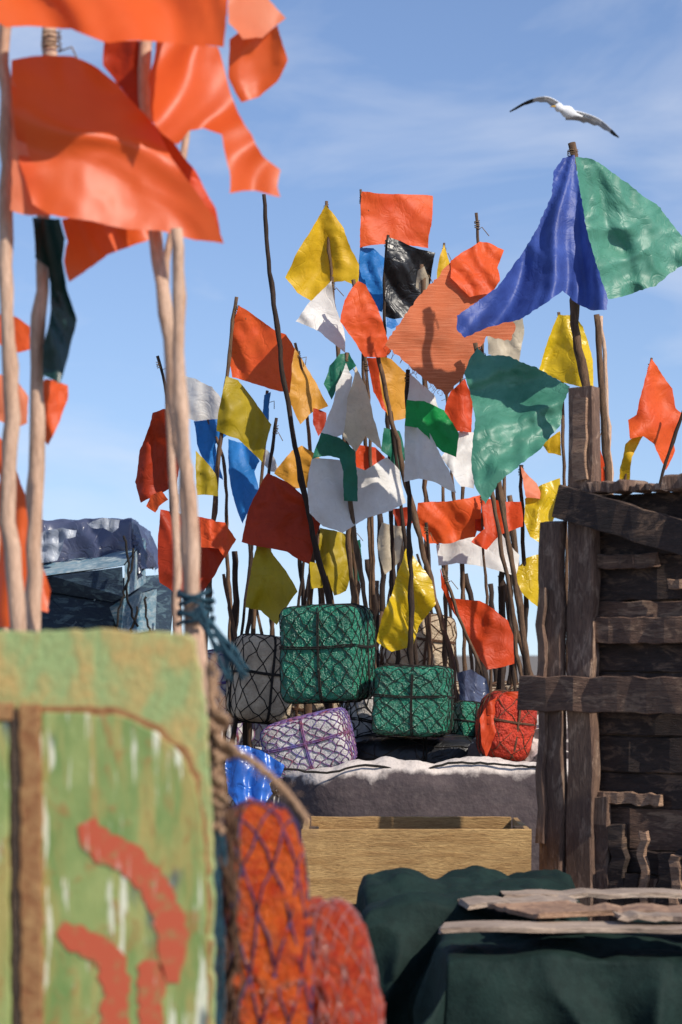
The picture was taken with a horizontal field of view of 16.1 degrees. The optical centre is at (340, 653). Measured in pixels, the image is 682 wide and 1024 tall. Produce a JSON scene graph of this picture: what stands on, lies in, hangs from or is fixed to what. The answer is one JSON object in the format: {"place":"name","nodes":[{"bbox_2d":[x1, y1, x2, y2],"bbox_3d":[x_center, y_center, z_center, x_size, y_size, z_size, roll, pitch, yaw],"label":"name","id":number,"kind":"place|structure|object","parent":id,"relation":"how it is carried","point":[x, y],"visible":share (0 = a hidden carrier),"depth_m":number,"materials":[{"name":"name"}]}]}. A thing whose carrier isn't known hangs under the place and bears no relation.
{"place":"outdoors","nodes":[
{"label":"outdoors","id":0,"kind":"place"},
{"bbox_2d":[0,0,681,654],"label":"sky","id":1,"kind":"structure","parent":0,"point":[411,97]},
{"bbox_2d":[379,655,566,681],"bbox_3d":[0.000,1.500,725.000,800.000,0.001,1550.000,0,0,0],"label":"ground","id":2,"kind":"structure","parent":0,"point":[534,662],"depth_m":317.07,"materials":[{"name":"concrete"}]},
{"bbox_2d":[9,708,20,1023],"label":"dark jamb","id":3,"kind":"object","parent":2,"relation":"on","point":[15,785],"visible":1,"depth_m":4.17,"materials":[{"name":"brown wood"}]},
{"bbox_2d":[0,721,11,1023],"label":"leaf","id":4,"kind":"object","parent":3,"relation":"attached to","point":[5,948],"visible":1,"depth_m":4.17,"materials":[{"name":"green paint"}]},
{"bbox_2d":[0,702,14,720],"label":"leaf rail","id":5,"kind":"object","parent":3,"relation":"attached to","point":[6,711],"visible":1,"depth_m":4.16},
{"bbox_2d":[18,704,44,1023],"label":"hinge post","id":6,"kind":"object","parent":2,"relation":"on","point":[31,965],"visible":1,"depth_m":4.17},
{"bbox_2d":[40,712,209,1023],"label":"green painted door","id":7,"kind":"structure","parent":6,"relation":"attached to","point":[129,780],"depth_m":4.19,"materials":[{"name":"paint"}]},
{"bbox_2d":[56,920,130,1023],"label":"painted letter stroke","id":8,"kind":"object","parent":7,"relation":"attached to","point":[108,957],"visible":1,"depth_m":4.18,"materials":[{"name":"red paint"}]},
{"bbox_2d":[78,817,189,982],"bbox_3d":[-0.359,0.427,4.184,0.194,0.287,0.001,0,0,0],"label":"painted letter stroke","id":9,"kind":"object","parent":7,"relation":"attached to","point":[128,860],"visible":1,"depth_m":4.18,"materials":[{"name":"red paint"}]},
{"bbox_2d":[137,960,165,1023],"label":"painted letter stroke","id":10,"kind":"object","parent":7,"relation":"attached to","point":[151,984],"visible":1,"depth_m":4.18,"materials":[{"name":"red paint"}]},
{"bbox_2d":[0,316,67,630],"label":"flagged marker pole","id":11,"kind":"object","parent":2,"relation":"on","point":[55,393],"visible":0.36,"depth_m":6.58,"materials":[{"name":"fabric"}]},
{"bbox_2d":[25,27,77,631],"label":"flagged marker pole","id":12,"kind":"object","parent":2,"relation":"on","point":[49,353],"visible":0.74,"depth_m":6.10,"materials":[{"name":"brown wood"}]},
{"bbox_2d":[0,518,171,632],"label":"blue fishing boat","id":13,"kind":"object","parent":2,"relation":"on","point":[83,596],"visible":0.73,"depth_m":16.74,"materials":[{"name":"blue paint"}]},
{"bbox_2d":[0,628,215,1023],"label":"backing board","id":14,"kind":"object","parent":2,"relation":"on","point":[156,677],"visible":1,"depth_m":4.20,"materials":[{"name":"green paint"}]},
{"bbox_2d":[41,705,213,1023],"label":"rust border","id":15,"kind":"object","parent":14,"relation":"attached to","point":[184,752],"visible":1,"depth_m":4.19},
{"bbox_2d":[205,654,316,1023],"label":"frayed rope bundle","id":16,"kind":"object","parent":14,"relation":"hanging from","point":[221,749],"visible":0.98,"depth_m":4.28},
{"bbox_2d":[0,0,227,630],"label":"flagged marker pole","id":17,"kind":"object","parent":2,"relation":"on","point":[81,139],"visible":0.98,"depth_m":5.79,"materials":[{"name":"fabric"}]},
{"bbox_2d":[135,355,178,511],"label":"flagged marker pole","id":18,"kind":"object","parent":2,"relation":"on","point":[152,482],"visible":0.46,"depth_m":14.63,"materials":[{"name":"fabric"}]},
{"bbox_2d":[62,41,279,732],"bbox_3d":[-0.418,-0.069,5.913,0.543,3.250,0.251,0,0,0],"label":"flagged marker pole","id":19,"kind":"object","parent":2,"relation":"on","point":[175,93],"visible":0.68,"depth_m":5.90,"materials":[{"name":"fabric"}]},
{"bbox_2d":[170,228,213,835],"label":"flagged marker pole","id":20,"kind":"object","parent":2,"relation":"on","point":[189,491],"visible":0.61,"depth_m":5.70,"materials":[{"name":"brown wood"}]},
{"bbox_2d":[176,588,249,682],"bbox_3d":[-0.318,-0.042,5.667,0.114,0.224,0.232,0,0,-32],"label":"teal cord lashing","id":21,"kind":"object","parent":20,"relation":"attached to","point":[226,647],"visible":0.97,"depth_m":5.60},
{"bbox_2d":[158,451,235,590],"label":"flagged marker pole","id":22,"kind":"object","parent":2,"relation":"on","point":[217,540],"visible":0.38,"depth_m":14.14,"materials":[{"name":"fabric"}]},
{"bbox_2d":[177,376,220,625],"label":"flagged marker pole","id":23,"kind":"object","parent":2,"relation":"on","point":[204,400],"visible":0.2,"depth_m":14.93,"materials":[{"name":"fabric"}]},
{"bbox_2d":[164,0,287,633],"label":"flagged marker pole","id":24,"kind":"object","parent":2,"relation":"on","point":[258,59],"visible":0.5,"depth_m":6.20,"materials":[{"name":"fabric"}]},
{"bbox_2d":[194,419,277,641],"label":"flagged marker pole","id":25,"kind":"object","parent":2,"relation":"on","point":[243,459],"visible":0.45,"depth_m":15.35,"materials":[{"name":"fabric"}]},
{"bbox_2d":[222,574,252,747],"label":"marker pole","id":26,"kind":"object","parent":2,"relation":"on","point":[249,734],"visible":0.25,"depth_m":14.65,"materials":[{"name":"brown wood"}]},
{"bbox_2d":[207,649,244,723],"bbox_3d":[-0.680,0.197,14.600,0.427,0.464,0.360,-8,1,-10],"label":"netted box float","id":27,"kind":"object","parent":26,"relation":"attached to","point":[222,685],"visible":0.06,"depth_m":14.42,"materials":[{"name":"plastic"}]},
{"bbox_2d":[223,545,253,739],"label":"marker pole","id":28,"kind":"object","parent":2,"relation":"on","point":[244,610],"visible":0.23,"depth_m":14.87,"materials":[{"name":"brown wood"}]},
{"bbox_2d":[230,551,247,745],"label":"marker pole","id":29,"kind":"object","parent":2,"relation":"on","point":[236,606],"visible":0.3,"depth_m":14.83,"materials":[{"name":"brown wood"}]},
{"bbox_2d":[204,297,294,653],"bbox_3d":[-0.614,-0.286,14.433,0.668,3.677,0.128,0,0,-9],"label":"flagged marker pole","id":30,"kind":"object","parent":2,"relation":"on","point":[252,355],"visible":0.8,"depth_m":14.43,"materials":[{"name":"orange fabric"}]},
{"bbox_2d":[225,745,283,803],"bbox_3d":[-0.416,0.592,11.536,0.287,0.306,0.111,0,0,6],"label":"blue plastic bag","id":31,"kind":"object","parent":2,"relation":"on","point":[241,787],"visible":0.77,"depth_m":11.54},
{"bbox_2d":[251,390,274,632],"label":"flagged marker pole","id":32,"kind":"object","parent":2,"relation":"on","point":[266,408],"visible":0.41,"depth_m":14.90,"materials":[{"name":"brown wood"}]},
{"bbox_2d":[225,418,319,807],"bbox_3d":[-0.460,0.089,14.047,0.676,2.927,0.197,0,0,12],"label":"flagged marker pole","id":33,"kind":"object","parent":2,"relation":"on","point":[276,518],"visible":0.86,"depth_m":14.04,"materials":[{"name":"fabric"}]},
{"bbox_2d":[225,633,292,724],"bbox_3d":[-0.469,0.153,14.200,0.362,0.526,0.360,6,-2,-20],"label":"netted box float","id":34,"kind":"object","parent":33,"relation":"attached to","point":[254,696],"visible":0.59,"depth_m":14.04,"materials":[{"name":"fabric"}]},
{"bbox_2d":[278,561,304,806],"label":"marker pole","id":35,"kind":"object","parent":2,"relation":"on","point":[301,584],"visible":0.16,"depth_m":14.99,"materials":[{"name":"brown wood"}]},
{"bbox_2d":[262,194,341,705],"bbox_3d":[-0.120,-0.554,14.012,0.676,4.210,0.063,0,0,0],"label":"flagged marker pole","id":36,"kind":"object","parent":2,"relation":"on","point":[315,545],"visible":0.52,"depth_m":14.00,"materials":[{"name":"brown wood"}]},
{"bbox_2d":[297,559,306,604],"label":"flagged marker pole","id":37,"kind":"object","parent":2,"relation":"on","point":[299,572],"visible":0.06,"depth_m":15.61,"materials":[{"name":"brown wood"}]},
{"bbox_2d":[274,343,333,708],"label":"flagged marker pole","id":38,"kind":"object","parent":2,"relation":"on","point":[306,398],"visible":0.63,"depth_m":14.79,"materials":[{"name":"orange fabric"}]},
{"bbox_2d":[304,552,314,714],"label":"marker pole","id":39,"kind":"object","parent":2,"relation":"on","point":[307,708],"visible":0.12,"depth_m":14.85,"materials":[{"name":"brown wood"}]},
{"bbox_2d":[285,201,359,604],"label":"flagged marker pole","id":40,"kind":"object","parent":2,"relation":"on","point":[324,254],"visible":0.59,"depth_m":14.60,"materials":[{"name":"fabric"}]},
{"bbox_2d":[296,277,357,603],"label":"flagged marker pole","id":41,"kind":"object","parent":2,"relation":"on","point":[319,313],"visible":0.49,"depth_m":14.18,"materials":[{"name":"fabric"}]},
{"bbox_2d":[310,528,348,603],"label":"flagged marker pole","id":42,"kind":"object","parent":2,"relation":"on","point":[332,548],"visible":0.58,"depth_m":14.58,"materials":[{"name":"fabric"}]},
{"bbox_2d":[307,352,405,673],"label":"flagged marker pole","id":43,"kind":"object","parent":2,"relation":"on","point":[345,493],"visible":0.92,"depth_m":13.68,"materials":[{"name":"white fabric"}]},
{"bbox_2d":[356,357,386,660],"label":"flagged marker pole","id":44,"kind":"object","parent":2,"relation":"on","point":[369,456],"visible":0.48,"depth_m":14.81,"materials":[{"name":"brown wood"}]},
{"bbox_2d":[365,559,379,666],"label":"marker pole","id":45,"kind":"object","parent":2,"relation":"on","point":[367,566],"visible":0.16,"depth_m":16.28,"materials":[{"name":"brown wood"}]},
{"bbox_2d":[377,514,385,613],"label":"marker pole","id":46,"kind":"object","parent":2,"relation":"on","point":[383,575],"visible":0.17,"depth_m":16.83,"materials":[{"name":"brown wood"}]},
{"bbox_2d":[377,507,407,596],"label":"flagged marker pole","id":47,"kind":"object","parent":2,"relation":"on","point":[383,548],"visible":0.34,"depth_m":15.77,"materials":[{"name":"fabric"}]},
{"bbox_2d":[359,189,432,665],"bbox_3d":[0.354,-0.684,15.237,0.496,4.469,0.099,0,0,-14],"label":"flagged marker pole","id":48,"kind":"object","parent":2,"relation":"on","point":[406,219],"visible":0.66,"depth_m":15.22,"materials":[{"name":"orange fabric"}]},
{"bbox_2d":[340,279,456,702],"bbox_3d":[0.427,-0.308,14.011,0.882,3.721,0.119,0,0,-6],"label":"flagged marker pole","id":49,"kind":"object","parent":2,"relation":"on","point":[361,321],"visible":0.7,"depth_m":13.96,"materials":[{"name":"orange fabric"}]},
{"bbox_2d":[379,357,418,664],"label":"flagged marker pole","id":50,"kind":"object","parent":2,"relation":"on","point":[395,373],"visible":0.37,"depth_m":14.21,"materials":[{"name":"fabric"}]},
{"bbox_2d":[382,235,434,663],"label":"flagged marker pole","id":51,"kind":"object","parent":2,"relation":"on","point":[403,261],"visible":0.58,"depth_m":15.01,"materials":[{"name":"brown wood"}]},
{"bbox_2d":[377,522,458,700],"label":"flagged marker pole","id":52,"kind":"object","parent":2,"relation":"on","point":[392,636],"visible":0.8,"depth_m":13.97,"materials":[{"name":"fabric"}]},
{"bbox_2d":[279,756,567,870],"bbox_3d":[0.822,1.024,12.954,2.311,0.983,1.208,0,0,0],"label":"dusty wooden boat","id":53,"kind":"object","parent":2,"relation":"on","point":[472,786],"visible":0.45,"depth_m":12.39,"materials":[{"name":"wood"}]},
{"bbox_2d":[260,707,356,780],"bbox_3d":[-0.169,0.488,12.900,0.466,0.319,0.380,-14,2,10],"label":"netted box float","id":54,"kind":"object","parent":53,"relation":"on","point":[319,739],"visible":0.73,"depth_m":12.72,"materials":[{"name":"fabric"}]},
{"bbox_2d":[279,603,375,703],"bbox_3d":[-0.071,0.003,13.200,0.475,0.544,0.359,-2,-1,22],"label":"netted box float","id":55,"kind":"object","parent":54,"relation":"on","point":[327,653],"visible":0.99,"depth_m":13.05,"materials":[{"name":"green plastic"}]},
{"bbox_2d":[355,732,474,763],"bbox_3d":[0.422,0.647,13.300,0.876,0.422,0.525,0,0,0],"label":"tar drum","id":56,"kind":"object","parent":53,"relation":"on","point":[375,746],"visible":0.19,"depth_m":13.07,"materials":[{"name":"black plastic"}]},
{"bbox_2d":[340,697,373,735],"bbox_3d":[0.247,0.441,13.599,0.510,0.383,0.423,13,-4,-20],"label":"netted box float","id":57,"kind":"object","parent":56,"relation":"on","point":[360,713],"visible":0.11,"depth_m":13.37,"materials":[{"name":"fabric"}]},
{"bbox_2d":[371,664,454,737],"bbox_3d":[0.392,0.257,13.001,0.419,0.389,0.317,1,0,12],"label":"netted box float","id":58,"kind":"object","parent":56,"relation":"on","point":[413,700],"visible":1,"depth_m":12.86,"materials":[{"name":"fabric"}]},
{"bbox_2d":[451,700,479,735],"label":"netted box float","id":59,"kind":"object","parent":53,"relation":"on","point":[465,713],"visible":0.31,"depth_m":13.28,"materials":[{"name":"fabric"}]},
{"bbox_2d":[457,670,488,701],"bbox_3d":[0.753,0.204,13.748,0.215,0.223,0.042,0,0,-29],"label":"blue rag","id":60,"kind":"object","parent":59,"relation":"on","point":[473,685],"visible":0.77,"depth_m":13.74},
{"bbox_2d":[480,691,517,755],"bbox_3d":[0.858,0.369,12.582,0.283,0.343,0.066,0,0,-17],"label":"red rag","id":61,"kind":"object","parent":53,"relation":"on","point":[488,730],"visible":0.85,"depth_m":12.55,"materials":[{"name":"orange fabric"}]},
{"bbox_2d":[465,711,567,761],"bbox_3d":[1.050,0.574,12.943,0.806,0.520,0.714,0,0,0],"label":"grey tarpaulin","id":62,"kind":"object","parent":53,"relation":"on","point":[473,751],"visible":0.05,"depth_m":12.70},
{"bbox_2d":[475,690,536,761],"bbox_3d":[0.863,0.385,12.699,0.285,0.377,0.296,9,-3,-20],"label":"red sack","id":63,"kind":"object","parent":62,"relation":"on","point":[515,728],"visible":0.77,"depth_m":12.58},
{"bbox_2d":[416,264,432,664],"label":"flagged marker pole","id":64,"kind":"object","parent":2,"relation":"on","point":[422,282],"visible":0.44,"depth_m":14.61,"materials":[{"name":"wood"}]},
{"bbox_2d":[404,369,458,664],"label":"flagged marker pole","id":65,"kind":"object","parent":2,"relation":"on","point":[430,428],"visible":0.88,"depth_m":13.46,"materials":[{"name":"fabric"}]},
{"bbox_2d":[422,479,459,672],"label":"marker pole","id":66,"kind":"object","parent":2,"relation":"on","point":[455,656],"visible":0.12,"depth_m":16.87,"materials":[{"name":"brown wood"}]},
{"bbox_2d":[441,486,447,665],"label":"marker pole","id":67,"kind":"object","parent":2,"relation":"on","point":[444,649],"visible":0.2,"depth_m":15.47,"materials":[{"name":"brown wood"}]},
{"bbox_2d":[385,213,523,675],"bbox_3d":[0.728,-0.446,13.323,1.011,3.995,0.208,0,0,-7],"label":"flagged marker pole","id":68,"kind":"object","parent":2,"relation":"on","point":[428,342],"visible":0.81,"depth_m":13.24,"materials":[{"name":"orange fabric"}]},
{"bbox_2d":[437,243,473,670],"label":"flagged marker pole","id":69,"kind":"object","parent":2,"relation":"on","point":[443,262],"visible":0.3,"depth_m":15.00,"materials":[{"name":"wood"}]},
{"bbox_2d":[355,865,573,1023],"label":"canvas covered stack","id":70,"kind":"object","parent":2,"relation":"on","point":[405,914],"visible":0.32,"depth_m":8.06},
{"bbox_2d":[417,495,522,691],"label":"flagged marker pole","id":71,"kind":"object","parent":2,"relation":"on","point":[453,521],"visible":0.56,"depth_m":14.31,"materials":[{"name":"orange fabric"}]},
{"bbox_2d":[440,568,513,692],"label":"flagged marker pole","id":72,"kind":"object","parent":2,"relation":"on","point":[487,631],"visible":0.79,"depth_m":13.85,"materials":[{"name":"orange fabric"}]},
{"bbox_2d":[465,573,488,687],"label":"marker pole","id":73,"kind":"object","parent":2,"relation":"on","point":[468,588],"visible":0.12,"depth_m":14.62,"materials":[{"name":"brown wood"}]},
{"bbox_2d":[436,375,519,670],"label":"flagged marker pole","id":74,"kind":"object","parent":2,"relation":"on","point":[458,412],"visible":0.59,"depth_m":14.58,"materials":[{"name":"white fabric"}]},
{"bbox_2d":[488,583,497,681],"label":"marker pole","id":75,"kind":"object","parent":2,"relation":"on","point":[491,605],"visible":0.12,"depth_m":16.88,"materials":[{"name":"brown wood"}]},
{"bbox_2d":[495,488,505,689],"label":"marker pole","id":76,"kind":"object","parent":2,"relation":"on","point":[500,685],"visible":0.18,"depth_m":14.87,"materials":[{"name":"brown wood"}]},
{"bbox_2d":[487,318,523,684],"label":"flagged marker pole","id":77,"kind":"object","parent":2,"relation":"on","point":[511,348],"visible":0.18,"depth_m":15.19,"materials":[{"name":"white fabric"}]},
{"bbox_2d":[505,600,517,682],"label":"marker pole","id":78,"kind":"object","parent":2,"relation":"on","point":[515,670],"visible":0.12,"depth_m":15.20,"materials":[{"name":"brown wood"}]},
{"bbox_2d":[508,544,516,691],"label":"marker pole","id":79,"kind":"object","parent":2,"relation":"on","point":[512,667],"visible":0.18,"depth_m":14.93,"materials":[{"name":"brown wood"}]},
{"bbox_2d":[498,575,533,674],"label":"marker pole","id":80,"kind":"object","parent":2,"relation":"on","point":[518,633],"visible":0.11,"depth_m":15.15,"materials":[{"name":"brown wood"}]},
{"bbox_2d":[464,342,569,714],"bbox_3d":[0.959,-0.068,12.840,0.605,3.241,0.657,0,0,0],"label":"flagged marker pole","id":81,"kind":"object","parent":2,"relation":"on","point":[517,405],"visible":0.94,"depth_m":12.79,"materials":[{"name":"green fabric"}]},
{"bbox_2d":[507,495,527,660],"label":"marker pole","id":82,"kind":"object","parent":2,"relation":"on","point":[513,536],"visible":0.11,"depth_m":16.91,"materials":[{"name":"brown wood"}]},
{"bbox_2d":[517,465,559,675],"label":"flagged marker pole","id":83,"kind":"object","parent":2,"relation":"on","point":[537,509],"visible":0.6,"depth_m":14.68,"materials":[{"name":"fabric"}]},
{"bbox_2d":[408,919,681,1023],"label":"canvas covered stack","id":84,"kind":"object","parent":2,"relation":"on","point":[537,978],"visible":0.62,"depth_m":7.40,"materials":[{"name":"fabric"}]},
{"bbox_2d":[439,888,681,933],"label":"loose planks","id":85,"kind":"object","parent":84,"relation":"on","point":[536,903],"visible":1,"depth_m":7.66,"materials":[{"name":"brown wood"}]},
{"bbox_2d":[509,869,587,920],"bbox_3d":[0.631,1.167,9.209,0.756,0.646,0.582,0,0,0],"label":"canvas covered stack","id":86,"kind":"object","parent":2,"relation":"on","point":[556,879],"visible":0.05,"depth_m":9.28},
{"bbox_2d":[539,312,592,674],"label":"flagged marker pole","id":87,"kind":"object","parent":2,"relation":"on","point":[559,362],"visible":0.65,"depth_m":15.37,"materials":[{"name":"yellow fabric"}]},
{"bbox_2d":[457,142,681,494],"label":"flagged marker pole","id":88,"kind":"object","parent":2,"relation":"on","point":[602,233],"visible":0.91,"depth_m":12.26,"materials":[{"name":"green fabric"}]},
{"bbox_2d":[517,385,681,921],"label":"wooden shed","id":89,"kind":"object","parent":2,"relation":"on","point":[609,814],"visible":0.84,"depth_m":9.97,"materials":[{"name":"brown wood"}]},
{"bbox_2d":[594,314,611,480],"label":"marker pole","id":90,"kind":"object","parent":2,"relation":"on","point":[605,442],"visible":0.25,"depth_m":13.01,"materials":[{"name":"brown wood"}]},
{"bbox_2d":[600,316,613,480],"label":"flagged marker pole","id":91,"kind":"object","parent":2,"relation":"on","point":[609,426],"visible":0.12,"depth_m":13.21,"materials":[{"name":"brown wood"}]},
{"bbox_2d":[619,358,680,494],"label":"flagged marker pole","id":92,"kind":"object","parent":2,"relation":"on","point":[654,420],"visible":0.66,"depth_m":14.38,"materials":[{"name":"orange fabric"}]},
{"bbox_2d":[656,412,681,492],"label":"flagged marker pole","id":93,"kind":"object","parent":2,"relation":"on","point":[674,436],"visible":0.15,"depth_m":14.21,"materials":[{"name":"brown wood"}]},
{"bbox_3d":[0.319,1.272,10.240,0.930,0.458,0.728,0,0,0],"label":"dark wooden crate","id":94,"kind":"object","parent":2,"relation":"on","visible":0},
{"bbox_2d":[301,816,531,904],"bbox_3d":[0.309,0.871,10.293,0.946,0.320,0.790,0,0,0],"label":"open wooden crate","id":95,"kind":"object","parent":94,"relation":"on","point":[344,855],"visible":0.56,"depth_m":9.90,"materials":[{"name":"brown wood"}]},
{"bbox_3d":[-0.050,1.150,4.865,0.506,0.704,0.537,0,0,0],"label":"slatted fish crate","id":96,"kind":"object","parent":2,"relation":"on","visible":0},
{"bbox_2d":[216,797,313,1023],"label":"orange netted buoy","id":97,"kind":"object","parent":96,"relation":"in","point":[274,919],"visible":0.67,"depth_m":4.67,"materials":[{"name":"plastic"}]},
{"bbox_2d":[310,896,384,1023],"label":"orange netted buoy","id":98,"kind":"object","parent":96,"relation":"in","point":[346,989],"visible":0.73,"depth_m":4.81,"materials":[{"name":"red plastic"}]},
{"bbox_2d":[510,96,618,137],"bbox_3d":[2.489,-5.958,27.025,1.199,0.472,0.351,0,0,0],"label":"flying seagull","id":99,"kind":"object","parent":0,"point":[568,112],"visible":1,"depth_m":26.98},
{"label":"netted box float","id":100,"kind":"object","parent":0,"visible":0},
{"bbox_2d":[222,746,278,805],"bbox_3d":[-0.518,0.821,15.298,0.423,0.383,0.510,-11,22,-41],"label":"netted box float","id":101,"kind":"object","parent":100,"relation":"on","point":[274,795],"visible":0.04,"depth_m":15.11,"materials":[{"name":"white plastic"}]},
{"bbox_2d":[252,723,267,745],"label":"netted box float","id":102,"kind":"object","parent":101,"relation":"on","point":[258,729],"visible":0.03,"depth_m":15.42,"materials":[{"name":"white plastic"}]},
{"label":"netted box float","id":103,"kind":"object","parent":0,"visible":0},
{"bbox_2d":[222,723,254,744],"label":"netted box float","id":104,"kind":"object","parent":103,"relation":"on","point":[238,739],"visible":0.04,"depth_m":15.21,"materials":[{"name":"fabric"}]},
{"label":"netted box float","id":105,"kind":"object","parent":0,"visible":0},
{"bbox_2d":[290,703,340,717],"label":"netted box float","id":106,"kind":"object","parent":105,"relation":"on","point":[297,709],"visible":0.05,"depth_m":15.60,"materials":[{"name":"fabric"}]},
{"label":"netted box float","id":107,"kind":"object","parent":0,"visible":0},
{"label":"netted box float","id":108,"kind":"object","parent":107,"relation":"on","visible":0},
{"bbox_2d":[379,613,456,666],"bbox_3d":[0.505,-0.064,15.900,0.464,0.422,0.422,8,-1,-10],"label":"netted box float","id":109,"kind":"object","parent":108,"relation":"on","point":[387,657],"visible":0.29,"depth_m":15.72,"materials":[{"name":"beige plastic"}]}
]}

